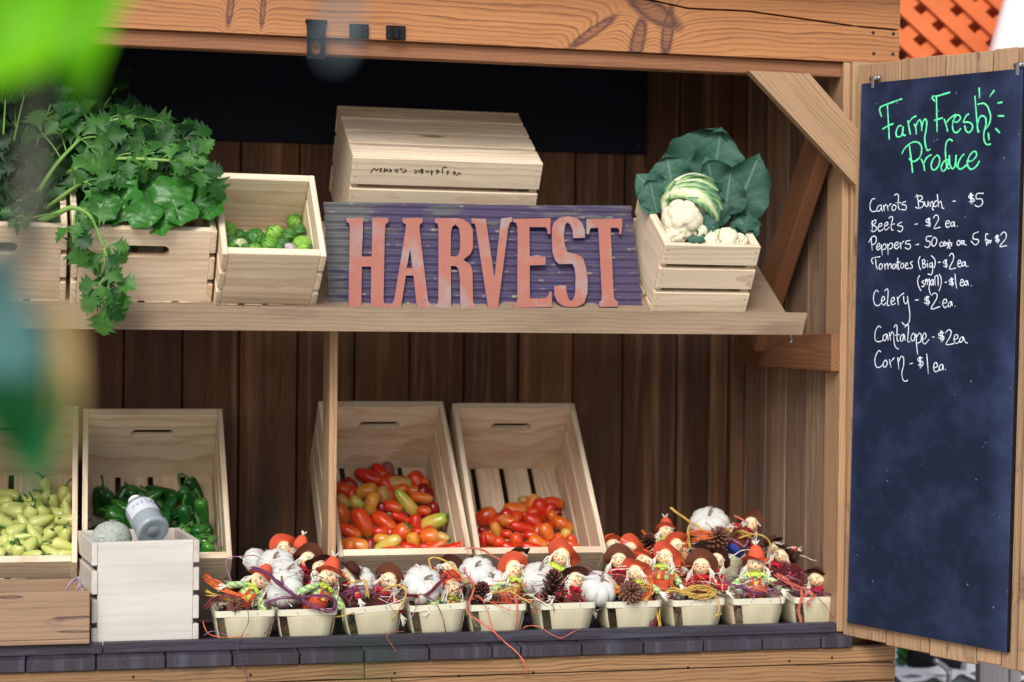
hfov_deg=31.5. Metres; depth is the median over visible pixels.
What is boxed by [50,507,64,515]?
yellow pepper
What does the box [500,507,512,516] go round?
plum tomato
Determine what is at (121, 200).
leafy greens
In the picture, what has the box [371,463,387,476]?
plum tomato
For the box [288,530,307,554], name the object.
scarecrow doll
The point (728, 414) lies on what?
produce stall
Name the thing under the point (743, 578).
loose raffia
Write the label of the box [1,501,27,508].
yellow pepper
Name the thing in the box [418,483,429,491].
plum tomato
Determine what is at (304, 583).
loose raffia
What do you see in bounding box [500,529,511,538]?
plum tomato
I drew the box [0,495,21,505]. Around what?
yellow pepper
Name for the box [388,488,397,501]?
plum tomato
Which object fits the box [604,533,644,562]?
scarecrow doll
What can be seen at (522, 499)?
plum tomato
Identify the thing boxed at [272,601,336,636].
berry basket
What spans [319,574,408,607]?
loose raffia
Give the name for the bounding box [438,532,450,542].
plum tomato
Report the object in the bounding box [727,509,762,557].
scarecrow doll
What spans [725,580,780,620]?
raffia bundle
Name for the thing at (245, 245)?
tomatillo
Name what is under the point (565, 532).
plum tomato
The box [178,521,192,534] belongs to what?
jalapeno
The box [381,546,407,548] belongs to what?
plum tomato
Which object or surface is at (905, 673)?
wall
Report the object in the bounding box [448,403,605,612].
wooden crate
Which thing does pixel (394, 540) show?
plum tomato
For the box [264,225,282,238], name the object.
tomatillo
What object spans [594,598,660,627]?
berry basket
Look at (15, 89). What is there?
celery
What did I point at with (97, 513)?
jalapeno
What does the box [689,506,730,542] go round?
white pumpkin
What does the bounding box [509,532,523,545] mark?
plum tomato
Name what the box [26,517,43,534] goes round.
yellow pepper
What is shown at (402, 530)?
plum tomato
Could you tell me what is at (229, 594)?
raffia bundle
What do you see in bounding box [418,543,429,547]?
plum tomato
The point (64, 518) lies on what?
yellow pepper
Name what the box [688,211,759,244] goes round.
cauliflower
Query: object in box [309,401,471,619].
wooden crate
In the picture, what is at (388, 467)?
plum tomato
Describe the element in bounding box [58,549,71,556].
yellow pepper
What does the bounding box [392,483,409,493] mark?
plum tomato
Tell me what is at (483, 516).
plum tomato
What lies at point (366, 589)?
raffia bundle
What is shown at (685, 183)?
cauliflower
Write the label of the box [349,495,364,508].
plum tomato
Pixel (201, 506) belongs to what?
jalapeno
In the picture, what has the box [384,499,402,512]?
plum tomato
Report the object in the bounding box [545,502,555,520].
plum tomato
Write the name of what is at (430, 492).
plum tomato
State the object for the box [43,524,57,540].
yellow pepper
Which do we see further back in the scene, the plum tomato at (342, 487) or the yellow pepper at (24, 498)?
the plum tomato at (342, 487)
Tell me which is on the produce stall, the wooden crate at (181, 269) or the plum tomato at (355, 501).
the wooden crate at (181, 269)
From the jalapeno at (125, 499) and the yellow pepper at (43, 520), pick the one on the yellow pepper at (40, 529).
the yellow pepper at (43, 520)
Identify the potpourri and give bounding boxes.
[217,549,826,615]
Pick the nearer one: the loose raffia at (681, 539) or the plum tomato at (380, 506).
the loose raffia at (681, 539)
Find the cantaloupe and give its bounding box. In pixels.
[91,519,131,541]
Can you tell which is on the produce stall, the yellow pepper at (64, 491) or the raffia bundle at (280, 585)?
the raffia bundle at (280, 585)
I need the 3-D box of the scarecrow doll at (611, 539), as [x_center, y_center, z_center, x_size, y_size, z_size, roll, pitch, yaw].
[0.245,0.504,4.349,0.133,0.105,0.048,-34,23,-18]
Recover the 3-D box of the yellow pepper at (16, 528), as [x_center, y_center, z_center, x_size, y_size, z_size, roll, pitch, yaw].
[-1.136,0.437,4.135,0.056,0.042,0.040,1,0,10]
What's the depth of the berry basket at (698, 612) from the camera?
4.16 m
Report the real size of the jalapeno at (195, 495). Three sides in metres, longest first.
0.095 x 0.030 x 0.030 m
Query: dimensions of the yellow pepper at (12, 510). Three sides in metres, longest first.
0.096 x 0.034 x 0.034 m
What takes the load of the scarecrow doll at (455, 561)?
on the basket packing
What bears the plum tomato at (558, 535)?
in the wooden crate at (545, 445)
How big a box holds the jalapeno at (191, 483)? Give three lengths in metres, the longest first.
0.092 x 0.034 x 0.034 m
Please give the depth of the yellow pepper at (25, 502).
4.25 m
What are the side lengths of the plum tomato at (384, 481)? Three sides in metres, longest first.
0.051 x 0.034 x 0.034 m
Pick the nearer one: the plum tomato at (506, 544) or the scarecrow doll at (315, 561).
the scarecrow doll at (315, 561)
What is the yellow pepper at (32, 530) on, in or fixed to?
on the yellow pepper at (49, 534)
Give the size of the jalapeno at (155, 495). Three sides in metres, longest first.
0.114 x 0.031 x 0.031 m
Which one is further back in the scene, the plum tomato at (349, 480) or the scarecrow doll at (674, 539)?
the plum tomato at (349, 480)
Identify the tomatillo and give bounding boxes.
[225,221,235,229]
[226,228,234,235]
[227,235,238,244]
[234,229,245,238]
[234,238,247,247]
[241,243,249,247]
[245,228,264,243]
[250,240,262,247]
[254,235,265,243]
[258,235,277,247]
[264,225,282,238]
[274,243,284,248]
[277,237,288,243]
[281,228,296,242]
[284,243,295,248]
[286,214,302,227]
[292,223,305,235]
[292,235,311,248]
[296,242,311,248]
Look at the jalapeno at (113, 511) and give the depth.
4.25 m
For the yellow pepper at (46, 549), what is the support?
in the wooden crate at (63, 469)
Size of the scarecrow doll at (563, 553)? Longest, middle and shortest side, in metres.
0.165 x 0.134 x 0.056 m
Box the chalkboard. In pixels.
[847,62,1023,652]
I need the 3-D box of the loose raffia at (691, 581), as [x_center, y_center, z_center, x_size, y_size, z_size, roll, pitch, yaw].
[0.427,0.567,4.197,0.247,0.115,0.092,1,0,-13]
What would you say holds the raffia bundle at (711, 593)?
on the berry basket at (698, 612)
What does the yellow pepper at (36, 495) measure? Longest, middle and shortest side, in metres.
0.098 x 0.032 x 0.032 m
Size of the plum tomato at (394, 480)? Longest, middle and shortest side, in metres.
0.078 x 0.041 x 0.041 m
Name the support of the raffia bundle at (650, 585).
on the berry basket at (641, 614)
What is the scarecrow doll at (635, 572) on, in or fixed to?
on the basket packing
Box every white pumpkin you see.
[243,548,266,571]
[256,548,293,566]
[264,569,302,607]
[271,559,303,584]
[340,566,376,597]
[402,565,442,604]
[458,556,493,589]
[480,566,504,597]
[522,562,553,595]
[580,570,616,606]
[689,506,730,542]
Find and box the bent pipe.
[933,658,951,681]
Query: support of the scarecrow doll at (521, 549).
in the basket packing
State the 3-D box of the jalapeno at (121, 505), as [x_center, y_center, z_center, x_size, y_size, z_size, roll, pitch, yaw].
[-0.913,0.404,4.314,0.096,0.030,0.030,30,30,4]
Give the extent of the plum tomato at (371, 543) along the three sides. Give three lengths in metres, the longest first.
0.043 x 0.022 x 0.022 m
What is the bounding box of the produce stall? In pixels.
[0,0,1023,681]
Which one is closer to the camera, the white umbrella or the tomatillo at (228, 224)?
the tomatillo at (228, 224)
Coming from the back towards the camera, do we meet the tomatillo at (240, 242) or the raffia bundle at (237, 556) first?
the raffia bundle at (237, 556)
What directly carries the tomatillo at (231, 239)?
in the wooden crate at (261, 276)
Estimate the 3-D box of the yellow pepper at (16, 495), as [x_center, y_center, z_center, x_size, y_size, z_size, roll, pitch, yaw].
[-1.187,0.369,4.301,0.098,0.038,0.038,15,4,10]
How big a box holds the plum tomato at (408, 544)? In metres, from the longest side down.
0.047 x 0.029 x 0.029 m
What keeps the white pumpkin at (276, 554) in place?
on the basket packing
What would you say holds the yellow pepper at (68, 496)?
in the wooden crate at (63, 469)
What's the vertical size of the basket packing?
0.222 m
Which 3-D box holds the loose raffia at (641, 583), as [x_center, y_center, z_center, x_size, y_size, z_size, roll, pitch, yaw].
[0.287,0.574,4.158,0.272,0.117,0.110,1,0,-13]
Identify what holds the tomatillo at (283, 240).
in the wooden crate at (261, 276)
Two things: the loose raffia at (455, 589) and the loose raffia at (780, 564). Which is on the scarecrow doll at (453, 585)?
the loose raffia at (455, 589)
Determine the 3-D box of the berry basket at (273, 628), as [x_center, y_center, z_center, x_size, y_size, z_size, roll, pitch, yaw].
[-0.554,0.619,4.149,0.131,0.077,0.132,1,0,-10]
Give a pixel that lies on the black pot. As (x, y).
(916, 659)
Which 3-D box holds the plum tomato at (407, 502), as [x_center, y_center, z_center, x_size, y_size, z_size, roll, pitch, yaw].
[-0.261,0.399,4.479,0.033,0.081,0.033,-40,-1,16]
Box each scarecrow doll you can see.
[215,559,273,610]
[269,533,295,555]
[287,550,348,621]
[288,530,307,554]
[293,542,323,585]
[298,554,342,607]
[337,560,364,607]
[369,562,406,624]
[411,554,462,574]
[421,569,477,626]
[484,551,539,603]
[511,546,529,584]
[543,538,579,588]
[546,566,597,618]
[603,533,620,570]
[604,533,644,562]
[604,543,649,599]
[613,558,668,608]
[633,548,678,590]
[649,540,685,595]
[654,514,687,562]
[664,531,687,578]
[667,548,734,599]
[681,547,731,596]
[724,540,790,599]
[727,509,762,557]
[748,543,799,593]
[759,535,801,574]
[795,566,824,614]
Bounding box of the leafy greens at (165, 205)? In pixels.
[125,153,226,235]
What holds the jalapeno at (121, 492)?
in the wooden crate at (191, 443)
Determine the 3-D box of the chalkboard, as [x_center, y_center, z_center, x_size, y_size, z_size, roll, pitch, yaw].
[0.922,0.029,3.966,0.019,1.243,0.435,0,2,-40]
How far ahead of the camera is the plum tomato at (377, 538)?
4.25 m
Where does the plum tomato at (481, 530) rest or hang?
in the wooden crate at (545, 445)
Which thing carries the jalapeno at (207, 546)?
in the wooden crate at (191, 443)
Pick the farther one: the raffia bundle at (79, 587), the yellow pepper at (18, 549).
the yellow pepper at (18, 549)
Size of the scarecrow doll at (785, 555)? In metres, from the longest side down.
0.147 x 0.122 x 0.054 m
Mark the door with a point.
(1005, 58)
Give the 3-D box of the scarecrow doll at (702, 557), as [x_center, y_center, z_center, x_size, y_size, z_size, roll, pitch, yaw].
[0.440,0.549,4.210,0.159,0.141,0.055,-1,4,12]
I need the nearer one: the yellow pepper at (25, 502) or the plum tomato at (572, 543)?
the yellow pepper at (25, 502)
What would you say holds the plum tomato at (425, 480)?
in the wooden crate at (416, 436)
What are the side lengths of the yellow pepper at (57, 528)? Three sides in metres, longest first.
0.094 x 0.036 x 0.036 m
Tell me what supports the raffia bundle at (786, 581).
on the produce stall
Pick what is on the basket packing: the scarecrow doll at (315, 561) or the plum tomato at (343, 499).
the scarecrow doll at (315, 561)
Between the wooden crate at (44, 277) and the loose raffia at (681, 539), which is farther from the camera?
the loose raffia at (681, 539)
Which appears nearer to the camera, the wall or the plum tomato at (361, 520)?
the plum tomato at (361, 520)
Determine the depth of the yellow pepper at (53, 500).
4.26 m
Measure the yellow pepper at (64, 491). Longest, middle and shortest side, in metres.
0.086 x 0.029 x 0.029 m
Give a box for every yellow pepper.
[0,488,22,501]
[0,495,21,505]
[0,504,24,518]
[0,514,15,526]
[0,533,15,546]
[0,547,8,555]
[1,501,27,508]
[3,539,17,555]
[5,523,26,533]
[8,534,14,540]
[9,533,32,541]
[12,537,24,555]
[17,513,30,532]
[21,492,40,501]
[21,536,37,551]
[22,495,43,503]
[22,550,50,555]
[23,492,28,504]
[23,498,38,517]
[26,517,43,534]
[27,524,42,551]
[28,491,39,506]
[28,514,53,527]
[32,488,54,506]
[36,497,51,514]
[40,476,52,489]
[41,545,58,554]
[42,525,71,535]
[42,537,71,549]
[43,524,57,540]
[44,517,60,528]
[47,487,57,507]
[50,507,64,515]
[52,514,90,526]
[57,478,71,507]
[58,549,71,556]
[59,493,71,507]
[59,521,71,541]
[62,499,71,513]
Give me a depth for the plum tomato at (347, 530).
4.28 m
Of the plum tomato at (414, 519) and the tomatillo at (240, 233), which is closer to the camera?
the tomatillo at (240, 233)
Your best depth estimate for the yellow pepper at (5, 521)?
4.16 m
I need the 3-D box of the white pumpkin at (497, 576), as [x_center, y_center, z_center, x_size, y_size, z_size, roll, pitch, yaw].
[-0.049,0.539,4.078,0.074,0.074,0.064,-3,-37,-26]
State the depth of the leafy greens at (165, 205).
3.80 m
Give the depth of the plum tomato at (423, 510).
4.43 m
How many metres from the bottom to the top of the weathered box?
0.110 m
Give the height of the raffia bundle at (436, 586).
0.150 m
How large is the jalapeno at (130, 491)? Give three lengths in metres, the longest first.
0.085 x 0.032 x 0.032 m
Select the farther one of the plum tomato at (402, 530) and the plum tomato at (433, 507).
the plum tomato at (433, 507)
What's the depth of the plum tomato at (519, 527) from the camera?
4.44 m
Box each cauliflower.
[635,127,770,242]
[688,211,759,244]
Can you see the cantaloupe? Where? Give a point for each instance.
(110, 530)
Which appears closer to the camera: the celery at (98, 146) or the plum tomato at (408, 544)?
the celery at (98, 146)
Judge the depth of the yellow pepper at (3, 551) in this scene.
4.01 m
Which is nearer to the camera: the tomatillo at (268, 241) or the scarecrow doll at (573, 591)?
the tomatillo at (268, 241)
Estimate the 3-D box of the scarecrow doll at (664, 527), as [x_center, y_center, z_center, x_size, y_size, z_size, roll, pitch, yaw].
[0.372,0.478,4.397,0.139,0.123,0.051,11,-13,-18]
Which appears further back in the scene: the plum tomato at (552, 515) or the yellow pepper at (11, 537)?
the plum tomato at (552, 515)
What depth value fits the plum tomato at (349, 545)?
4.18 m
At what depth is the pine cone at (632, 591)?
4.10 m
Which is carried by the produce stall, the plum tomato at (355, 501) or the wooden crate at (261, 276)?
the wooden crate at (261, 276)
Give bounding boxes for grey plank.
[975,662,1020,681]
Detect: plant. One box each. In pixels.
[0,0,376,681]
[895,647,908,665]
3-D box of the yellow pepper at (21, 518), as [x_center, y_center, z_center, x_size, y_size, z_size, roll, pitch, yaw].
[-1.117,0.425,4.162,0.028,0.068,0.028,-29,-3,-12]
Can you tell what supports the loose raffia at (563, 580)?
in the berry basket at (569, 615)
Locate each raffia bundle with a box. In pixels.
[65,576,81,590]
[202,573,248,637]
[226,555,262,580]
[237,566,337,681]
[335,579,406,620]
[387,574,447,649]
[428,557,467,582]
[462,547,530,673]
[523,625,580,637]
[605,576,654,601]
[649,591,658,625]
[656,573,721,625]
[670,507,771,564]
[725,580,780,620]
[772,573,833,621]
[775,561,803,587]
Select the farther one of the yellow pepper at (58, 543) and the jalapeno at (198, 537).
the jalapeno at (198, 537)
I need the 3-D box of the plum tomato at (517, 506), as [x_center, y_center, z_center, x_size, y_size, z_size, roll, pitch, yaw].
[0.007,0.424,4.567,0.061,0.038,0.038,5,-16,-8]
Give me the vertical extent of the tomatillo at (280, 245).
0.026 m
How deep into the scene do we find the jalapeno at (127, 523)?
4.24 m
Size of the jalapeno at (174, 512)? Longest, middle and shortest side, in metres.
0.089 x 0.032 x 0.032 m
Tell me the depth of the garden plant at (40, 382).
0.91 m
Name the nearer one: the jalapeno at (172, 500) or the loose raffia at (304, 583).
the loose raffia at (304, 583)
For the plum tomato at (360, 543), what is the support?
in the wooden crate at (416, 436)
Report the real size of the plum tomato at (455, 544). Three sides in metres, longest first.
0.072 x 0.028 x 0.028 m
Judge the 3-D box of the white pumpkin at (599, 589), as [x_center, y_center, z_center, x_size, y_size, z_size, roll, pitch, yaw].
[0.199,0.559,4.130,0.087,0.076,0.087,-14,48,-35]
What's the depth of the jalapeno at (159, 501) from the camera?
4.40 m
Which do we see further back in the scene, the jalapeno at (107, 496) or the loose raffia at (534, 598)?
the jalapeno at (107, 496)
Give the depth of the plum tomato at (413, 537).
4.26 m
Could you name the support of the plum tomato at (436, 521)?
in the wooden crate at (416, 436)
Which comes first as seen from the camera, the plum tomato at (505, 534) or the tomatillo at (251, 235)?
the tomatillo at (251, 235)
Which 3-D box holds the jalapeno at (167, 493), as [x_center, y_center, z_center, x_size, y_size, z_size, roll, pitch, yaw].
[-0.842,0.373,4.423,0.123,0.032,0.032,15,-8,19]
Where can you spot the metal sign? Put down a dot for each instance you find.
(462, 255)
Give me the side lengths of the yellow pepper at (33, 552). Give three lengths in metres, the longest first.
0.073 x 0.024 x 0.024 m
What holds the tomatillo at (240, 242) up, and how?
in the wooden crate at (261, 276)
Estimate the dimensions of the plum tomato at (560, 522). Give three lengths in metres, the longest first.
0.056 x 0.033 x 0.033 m
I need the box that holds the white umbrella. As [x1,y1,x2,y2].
[989,0,1023,50]
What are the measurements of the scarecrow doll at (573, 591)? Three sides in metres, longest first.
0.147 x 0.122 x 0.054 m
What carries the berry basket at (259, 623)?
on the produce stall
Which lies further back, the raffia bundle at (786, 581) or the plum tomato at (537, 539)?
the plum tomato at (537, 539)
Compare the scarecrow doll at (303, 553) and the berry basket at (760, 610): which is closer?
the scarecrow doll at (303, 553)
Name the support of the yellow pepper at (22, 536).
in the wooden crate at (63, 469)
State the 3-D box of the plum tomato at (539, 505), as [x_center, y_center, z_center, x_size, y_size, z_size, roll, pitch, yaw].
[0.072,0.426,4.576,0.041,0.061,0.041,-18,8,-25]
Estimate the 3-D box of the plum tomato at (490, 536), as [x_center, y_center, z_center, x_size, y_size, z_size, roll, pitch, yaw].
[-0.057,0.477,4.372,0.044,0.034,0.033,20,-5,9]
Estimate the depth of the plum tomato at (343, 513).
4.37 m
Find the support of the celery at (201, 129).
in the wooden crate at (181, 269)
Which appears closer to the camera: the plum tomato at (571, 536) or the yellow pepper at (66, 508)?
the yellow pepper at (66, 508)
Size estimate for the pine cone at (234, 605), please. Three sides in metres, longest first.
0.050 x 0.036 x 0.036 m
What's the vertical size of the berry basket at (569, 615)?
0.077 m
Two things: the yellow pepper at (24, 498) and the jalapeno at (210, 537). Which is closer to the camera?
the jalapeno at (210, 537)
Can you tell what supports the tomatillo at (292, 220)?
in the wooden crate at (261, 276)
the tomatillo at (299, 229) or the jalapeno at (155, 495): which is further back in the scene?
the jalapeno at (155, 495)
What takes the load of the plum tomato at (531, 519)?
in the wooden crate at (545, 445)
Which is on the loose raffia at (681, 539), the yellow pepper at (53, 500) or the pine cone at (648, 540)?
the pine cone at (648, 540)
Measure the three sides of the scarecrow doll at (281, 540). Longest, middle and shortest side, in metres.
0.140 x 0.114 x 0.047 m
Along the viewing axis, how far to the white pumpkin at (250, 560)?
4.07 m
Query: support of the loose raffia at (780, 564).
in the berry basket at (760, 610)
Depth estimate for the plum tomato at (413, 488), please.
4.56 m
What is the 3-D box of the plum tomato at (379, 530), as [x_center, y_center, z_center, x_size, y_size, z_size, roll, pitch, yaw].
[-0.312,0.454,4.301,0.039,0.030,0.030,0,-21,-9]
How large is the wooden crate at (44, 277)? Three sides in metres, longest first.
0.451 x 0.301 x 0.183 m
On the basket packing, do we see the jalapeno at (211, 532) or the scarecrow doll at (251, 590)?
the scarecrow doll at (251, 590)
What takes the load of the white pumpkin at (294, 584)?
on the basket packing
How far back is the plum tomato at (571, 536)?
4.41 m
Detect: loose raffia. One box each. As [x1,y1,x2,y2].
[240,557,350,607]
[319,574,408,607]
[400,567,494,604]
[466,575,558,612]
[527,572,609,609]
[585,566,677,610]
[621,530,714,574]
[648,562,728,599]
[714,571,802,605]
[727,547,817,594]
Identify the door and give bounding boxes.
[843,47,1023,672]
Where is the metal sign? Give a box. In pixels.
[323,202,642,307]
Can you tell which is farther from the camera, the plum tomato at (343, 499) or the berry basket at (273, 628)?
the plum tomato at (343, 499)
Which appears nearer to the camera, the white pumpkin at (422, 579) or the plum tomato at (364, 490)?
the white pumpkin at (422, 579)
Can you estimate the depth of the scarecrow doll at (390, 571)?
4.03 m
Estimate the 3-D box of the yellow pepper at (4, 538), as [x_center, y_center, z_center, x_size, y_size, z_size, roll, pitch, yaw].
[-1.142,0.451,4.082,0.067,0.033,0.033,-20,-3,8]
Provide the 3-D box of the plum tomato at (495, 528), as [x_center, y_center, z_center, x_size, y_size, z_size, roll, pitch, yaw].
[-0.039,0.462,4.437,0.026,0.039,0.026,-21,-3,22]
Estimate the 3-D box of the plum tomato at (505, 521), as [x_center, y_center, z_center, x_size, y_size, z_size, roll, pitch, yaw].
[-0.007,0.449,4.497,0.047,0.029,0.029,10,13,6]
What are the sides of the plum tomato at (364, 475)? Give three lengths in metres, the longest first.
0.083 x 0.039 x 0.039 m
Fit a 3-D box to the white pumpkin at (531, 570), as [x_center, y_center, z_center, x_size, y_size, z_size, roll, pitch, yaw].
[0.061,0.535,4.120,0.087,0.076,0.087,16,30,13]
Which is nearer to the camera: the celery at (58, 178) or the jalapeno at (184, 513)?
the celery at (58, 178)
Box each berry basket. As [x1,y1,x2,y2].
[210,601,274,637]
[253,592,277,631]
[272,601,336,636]
[338,596,402,634]
[399,595,466,632]
[461,596,526,630]
[525,595,595,629]
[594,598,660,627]
[654,593,724,625]
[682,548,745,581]
[715,590,784,624]
[774,588,829,622]
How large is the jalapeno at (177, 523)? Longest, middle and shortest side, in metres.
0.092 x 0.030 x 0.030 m
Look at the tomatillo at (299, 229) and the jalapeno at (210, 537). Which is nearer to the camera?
the tomatillo at (299, 229)
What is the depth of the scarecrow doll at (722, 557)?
4.26 m
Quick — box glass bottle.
[125,495,168,540]
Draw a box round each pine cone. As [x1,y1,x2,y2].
[227,598,242,611]
[472,581,489,600]
[541,568,565,603]
[618,580,643,604]
[640,533,655,552]
[706,526,729,549]
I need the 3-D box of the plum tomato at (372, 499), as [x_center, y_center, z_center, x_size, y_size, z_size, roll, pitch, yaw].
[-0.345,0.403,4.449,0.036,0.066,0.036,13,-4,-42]
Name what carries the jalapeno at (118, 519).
in the wooden crate at (191, 443)
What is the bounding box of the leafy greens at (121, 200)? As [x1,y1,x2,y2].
[76,160,144,226]
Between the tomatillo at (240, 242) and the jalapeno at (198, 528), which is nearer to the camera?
the tomatillo at (240, 242)
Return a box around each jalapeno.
[88,517,120,529]
[92,475,108,510]
[93,505,110,516]
[99,505,125,524]
[100,484,115,505]
[111,499,126,510]
[115,484,127,497]
[116,497,128,503]
[119,484,146,495]
[123,509,130,526]
[124,481,138,497]
[140,485,163,507]
[145,485,176,499]
[145,489,162,500]
[161,492,178,509]
[161,507,178,520]
[162,506,171,527]
[175,512,197,524]
[177,473,194,512]
[177,494,190,526]
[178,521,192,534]
[180,472,203,496]
[182,485,198,498]
[189,505,213,534]
[190,514,208,535]
[193,534,207,546]
[194,488,208,521]
[200,528,214,543]
[200,536,218,551]
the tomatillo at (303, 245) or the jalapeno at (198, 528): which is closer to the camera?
the tomatillo at (303, 245)
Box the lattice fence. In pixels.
[897,0,1002,60]
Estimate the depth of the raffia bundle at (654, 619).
4.13 m
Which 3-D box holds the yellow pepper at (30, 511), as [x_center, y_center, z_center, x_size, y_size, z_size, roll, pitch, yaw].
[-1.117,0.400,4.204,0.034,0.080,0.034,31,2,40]
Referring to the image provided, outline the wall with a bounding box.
[893,649,1023,681]
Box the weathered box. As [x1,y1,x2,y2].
[0,578,89,645]
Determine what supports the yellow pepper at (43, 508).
in the wooden crate at (63, 469)
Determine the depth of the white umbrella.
5.15 m
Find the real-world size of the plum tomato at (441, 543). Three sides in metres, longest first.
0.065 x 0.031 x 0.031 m
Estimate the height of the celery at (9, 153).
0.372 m
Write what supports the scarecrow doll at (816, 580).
in the basket packing
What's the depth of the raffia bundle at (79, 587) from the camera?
3.85 m
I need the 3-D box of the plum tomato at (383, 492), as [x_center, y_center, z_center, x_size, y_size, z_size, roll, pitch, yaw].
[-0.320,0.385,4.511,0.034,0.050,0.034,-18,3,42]
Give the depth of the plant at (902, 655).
5.32 m
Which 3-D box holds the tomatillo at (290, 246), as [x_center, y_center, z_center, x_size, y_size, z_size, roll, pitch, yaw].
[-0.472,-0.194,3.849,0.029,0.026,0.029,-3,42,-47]
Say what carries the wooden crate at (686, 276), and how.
on the produce stall
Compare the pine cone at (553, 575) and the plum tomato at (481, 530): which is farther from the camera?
the plum tomato at (481, 530)
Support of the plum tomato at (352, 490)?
in the wooden crate at (416, 436)
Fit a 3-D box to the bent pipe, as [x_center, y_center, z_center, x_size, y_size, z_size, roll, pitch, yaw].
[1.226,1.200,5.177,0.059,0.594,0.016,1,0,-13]
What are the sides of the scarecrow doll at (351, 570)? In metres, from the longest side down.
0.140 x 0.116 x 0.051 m
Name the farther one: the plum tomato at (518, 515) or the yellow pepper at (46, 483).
the plum tomato at (518, 515)
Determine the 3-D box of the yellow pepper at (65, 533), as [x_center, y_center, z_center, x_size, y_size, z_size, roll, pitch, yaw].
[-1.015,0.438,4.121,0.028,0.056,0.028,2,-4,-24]
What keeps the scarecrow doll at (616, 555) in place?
on the basket packing
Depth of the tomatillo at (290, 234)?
3.92 m
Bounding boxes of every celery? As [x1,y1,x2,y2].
[0,67,171,220]
[0,71,73,218]
[0,147,97,237]
[0,201,136,335]
[21,99,230,209]
[46,96,211,204]
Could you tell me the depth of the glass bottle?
3.91 m
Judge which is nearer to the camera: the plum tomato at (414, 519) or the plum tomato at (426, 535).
the plum tomato at (426, 535)
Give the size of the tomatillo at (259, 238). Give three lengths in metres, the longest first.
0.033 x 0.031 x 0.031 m
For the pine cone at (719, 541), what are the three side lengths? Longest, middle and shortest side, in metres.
0.081 x 0.060 x 0.059 m
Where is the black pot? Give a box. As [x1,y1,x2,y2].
[906,650,966,670]
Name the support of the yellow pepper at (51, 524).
in the wooden crate at (63, 469)
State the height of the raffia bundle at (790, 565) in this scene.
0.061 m
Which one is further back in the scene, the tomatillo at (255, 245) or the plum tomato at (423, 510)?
the plum tomato at (423, 510)
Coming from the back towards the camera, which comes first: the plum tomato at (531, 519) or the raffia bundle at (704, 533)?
the plum tomato at (531, 519)
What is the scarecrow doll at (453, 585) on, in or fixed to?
on the basket packing
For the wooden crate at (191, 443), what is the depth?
4.38 m
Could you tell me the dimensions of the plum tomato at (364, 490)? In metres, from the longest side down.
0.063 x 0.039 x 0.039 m
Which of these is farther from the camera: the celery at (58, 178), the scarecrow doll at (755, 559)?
the scarecrow doll at (755, 559)
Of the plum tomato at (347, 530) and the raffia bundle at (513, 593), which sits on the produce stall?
the raffia bundle at (513, 593)
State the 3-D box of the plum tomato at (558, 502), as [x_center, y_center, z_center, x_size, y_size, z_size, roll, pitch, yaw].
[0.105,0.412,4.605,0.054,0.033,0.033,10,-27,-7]
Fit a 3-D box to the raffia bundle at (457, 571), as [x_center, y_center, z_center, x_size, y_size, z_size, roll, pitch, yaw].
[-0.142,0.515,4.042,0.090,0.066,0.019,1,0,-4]
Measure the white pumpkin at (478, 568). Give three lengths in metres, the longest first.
0.082 x 0.082 x 0.072 m
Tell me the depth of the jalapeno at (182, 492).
4.35 m
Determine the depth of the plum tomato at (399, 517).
4.37 m
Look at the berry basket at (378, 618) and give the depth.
3.99 m
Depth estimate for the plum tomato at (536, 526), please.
4.50 m
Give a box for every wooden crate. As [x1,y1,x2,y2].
[0,131,67,300]
[0,422,77,579]
[67,136,216,303]
[77,528,199,650]
[82,409,231,622]
[212,173,326,304]
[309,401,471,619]
[329,106,542,204]
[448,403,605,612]
[633,200,760,311]
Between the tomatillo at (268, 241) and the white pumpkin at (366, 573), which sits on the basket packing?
the white pumpkin at (366, 573)
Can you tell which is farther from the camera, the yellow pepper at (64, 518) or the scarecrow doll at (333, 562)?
the yellow pepper at (64, 518)
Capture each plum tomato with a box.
[336,481,349,495]
[336,493,349,507]
[337,503,350,522]
[340,522,361,537]
[342,477,357,486]
[342,537,368,548]
[343,541,355,549]
[345,484,356,507]
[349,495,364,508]
[350,507,373,538]
[354,468,383,486]
[357,483,377,499]
[364,492,379,515]
[366,538,374,548]
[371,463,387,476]
[371,510,396,527]
[372,526,387,536]
[373,534,389,543]
[374,534,401,548]
[376,486,390,501]
[376,502,386,512]
[378,477,391,487]
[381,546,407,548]
[382,462,394,474]
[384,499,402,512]
[388,476,411,486]
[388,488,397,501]
[390,521,412,539]
[391,511,408,523]
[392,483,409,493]
[394,489,417,515]
[400,542,419,547]
[406,532,419,544]
[407,470,424,485]
[407,486,417,496]
[409,514,420,528]
[410,491,432,503]
[412,527,423,534]
[415,489,433,504]
[417,506,430,515]
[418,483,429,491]
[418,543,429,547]
[419,528,437,542]
[421,478,430,488]
[421,512,448,529]
[428,502,438,514]
[429,539,446,547]
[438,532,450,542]
[444,541,461,547]
[475,506,496,526]
[478,527,488,533]
[479,531,495,545]
[480,534,486,547]
[487,514,508,526]
[490,522,500,535]
[492,536,506,547]
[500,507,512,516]
[500,516,517,527]
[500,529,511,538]
[500,542,516,547]
[503,502,526,512]
[508,510,522,530]
[509,521,534,533]
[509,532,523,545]
[517,495,527,503]
[521,542,542,546]
[523,513,540,525]
[524,494,538,507]
[524,530,537,540]
[527,506,537,515]
[528,535,547,546]
[532,498,546,520]
[533,522,542,536]
[538,522,553,538]
[544,496,563,508]
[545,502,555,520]
[547,510,557,521]
[548,533,564,545]
[553,516,572,532]
[555,507,562,515]
[561,528,570,537]
[565,534,576,541]
[566,539,579,546]
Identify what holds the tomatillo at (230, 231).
in the wooden crate at (261, 276)
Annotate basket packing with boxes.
[217,539,820,631]

